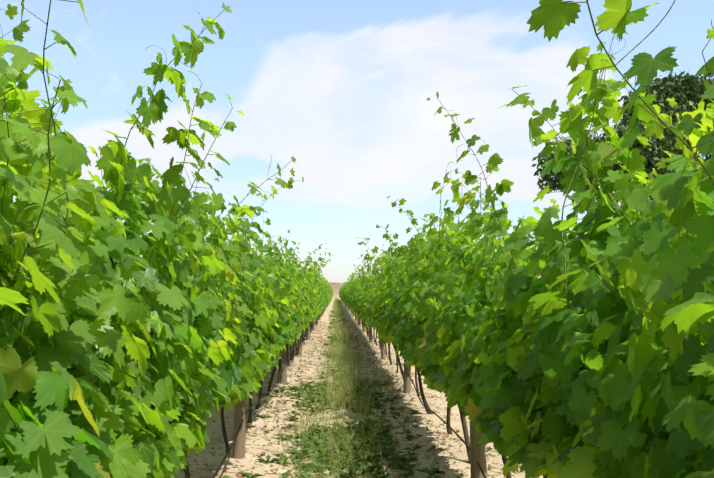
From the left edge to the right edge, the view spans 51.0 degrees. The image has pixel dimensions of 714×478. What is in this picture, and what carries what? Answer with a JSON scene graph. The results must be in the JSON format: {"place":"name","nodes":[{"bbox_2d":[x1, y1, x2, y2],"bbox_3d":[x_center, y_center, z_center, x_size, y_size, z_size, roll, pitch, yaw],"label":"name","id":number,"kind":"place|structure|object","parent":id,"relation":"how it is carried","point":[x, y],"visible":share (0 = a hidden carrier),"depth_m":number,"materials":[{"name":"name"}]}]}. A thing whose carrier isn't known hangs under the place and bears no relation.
{"place":"outdoors","nodes":[
{"label":"outdoors","id":0,"kind":"place"},
{"bbox_2d":[148,282,542,477],"bbox_3d":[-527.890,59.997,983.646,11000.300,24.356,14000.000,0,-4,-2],"label":"ground","id":1,"kind":"structure","parent":0,"point":[212,427],"depth_m":9.16,"materials":[{"name":"soil"}]},
{"bbox_2d":[232,243,249,458],"bbox_3d":[-1.126,1.197,7.285,0.156,2.329,0.125,0,-4,-2],"label":"post","id":2,"kind":"object","parent":1,"relation":"on","point":[239,443],"visible":0.29,"depth_m":7.20,"materials":[{"name":"brown wood"}]},
{"bbox_2d":[280,344,286,382],"bbox_3d":[-1.320,1.692,13.360,0.124,2.245,0.184,-2,-4,21],"label":"post","id":3,"kind":"object","parent":1,"relation":"on","point":[283,376],"visible":0.19,"depth_m":13.28,"materials":[{"name":"brown wood"}]},
{"bbox_2d":[297,333,301,354],"bbox_3d":[-1.477,2.089,19.384,0.136,2.323,0.215,1,-4,-17],"label":"post","id":4,"kind":"object","parent":1,"relation":"on","point":[299,350],"visible":0.1,"depth_m":19.30,"materials":[{"name":"brown wood"}]},
{"bbox_2d":[212,309,323,477],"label":"drip hose","id":5,"kind":"object","parent":4,"relation":"attached to","point":[226,455],"visible":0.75,"depth_m":7.15,"materials":[{"name":"black plastic"}]},
{"bbox_2d":[306,322,309,339],"bbox_3d":[-1.668,2.519,25.538,0.121,2.342,0.201,1,-4,-16],"label":"post","id":6,"kind":"object","parent":1,"relation":"on","point":[308,335],"visible":0.19,"depth_m":25.43,"materials":[{"name":"brown wood"}]},
{"bbox_2d":[322,274,353,307],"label":"vine leaves","id":7,"kind":"object","parent":1,"relation":"on","point":[343,293],"visible":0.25,"depth_m":66.67,"materials":[{"name":"green plant"}]},
{"bbox_2d":[232,335,443,477],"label":"stones","id":8,"kind":"object","parent":1,"relation":"on","point":[417,474],"visible":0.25,"depth_m":6.60,"materials":[{"name":"beige stone"}]},
{"bbox_2d":[174,321,517,477],"bbox_3d":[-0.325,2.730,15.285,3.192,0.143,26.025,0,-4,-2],"label":"pebbles","id":9,"kind":"object","parent":1,"relation":"on","point":[426,455],"visible":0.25,"depth_m":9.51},
{"bbox_2d":[263,298,439,477],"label":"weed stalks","id":10,"kind":"object","parent":1,"relation":"on","point":[339,348],"visible":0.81,"depth_m":9.04,"materials":[{"name":"green plant"}]},
{"bbox_2d":[203,327,513,477],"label":"prunings","id":11,"kind":"object","parent":1,"relation":"on","point":[318,413],"visible":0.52,"depth_m":11.71,"materials":[{"name":"brown wood"}]},
{"bbox_2d":[224,310,492,477],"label":"weed leaves","id":12,"kind":"object","parent":1,"relation":"on","point":[401,460],"visible":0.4,"depth_m":8.31,"materials":[{"name":"green plant"}]},
{"bbox_2d":[184,312,546,477],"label":"vine trunks","id":13,"kind":"object","parent":1,"relation":"on","point":[426,405],"visible":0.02,"depth_m":9.84,"materials":[{"name":"brown wood"}]},
{"bbox_2d":[234,169,497,392],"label":"vine leaves","id":14,"kind":"object","parent":1,"relation":"on","point":[385,316],"visible":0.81,"depth_m":9.37,"materials":[{"name":"green plant"}]},
{"bbox_2d":[368,281,372,341],"bbox_3d":[0.408,2.460,24.259,0.250,2.264,0.112,-1,-4,20],"label":"post","id":15,"kind":"object","parent":1,"relation":"on","point":[370,336],"visible":0.06,"depth_m":24.16,"materials":[{"name":"brown wood"}]},
{"bbox_2d":[98,168,660,321],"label":"vine leaves","id":16,"kind":"object","parent":1,"relation":"on","point":[352,286],"visible":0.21,"depth_m":31.84,"materials":[{"name":"green plant"}]},
{"bbox_2d":[379,281,384,358],"bbox_3d":[0.599,2.030,18.093,0.209,2.254,0.115,2,-5,-31],"label":"post","id":17,"kind":"object","parent":1,"relation":"on","point":[382,349],"visible":0.21,"depth_m":18.02,"materials":[{"name":"brown wood"}]},
{"bbox_2d":[403,358,410,392],"bbox_3d":[0.819,1.595,12.079,0.128,2.248,0.204,-4,-6,44],"label":"post","id":18,"kind":"object","parent":1,"relation":"on","point":[407,384],"visible":0.21,"depth_m":11.97,"materials":[{"name":"brown wood"}]},
{"bbox_2d":[463,247,486,477],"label":"post","id":19,"kind":"object","parent":1,"relation":"on","point":[477,452],"visible":0.21,"depth_m":5.93,"materials":[{"name":"brown wood"}]},
{"bbox_2d":[0,0,713,477],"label":"vine leaves","id":20,"kind":"object","parent":19,"relation":"attached to","point":[542,382],"visible":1,"depth_m":2.60,"materials":[{"name":"green plant"}]},
{"bbox_2d":[531,70,713,204],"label":"tree","id":21,"kind":"object","parent":1,"relation":"on","point":[680,89],"depth_m":51.35,"materials":[{"name":"green plant"}]},
{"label":"post","id":22,"kind":"object","parent":1,"relation":"on","visible":0},
{"bbox_2d":[348,308,485,477],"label":"drip hose","id":23,"kind":"object","parent":22,"relation":"attached to","point":[468,447],"visible":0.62,"depth_m":8.06,"materials":[{"name":"black plastic"}]},
{"bbox_2d":[0,0,713,426],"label":"vine shoots","id":24,"kind":"object","parent":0,"point":[596,180],"visible":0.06,"depth_m":2.77,"materials":[{"name":"green plant"}]},
{"bbox_2d":[0,0,713,282],"label":"sky","id":25,"kind":"structure","parent":0,"point":[340,88],"materials":[{"name":"blue"}]}
]}

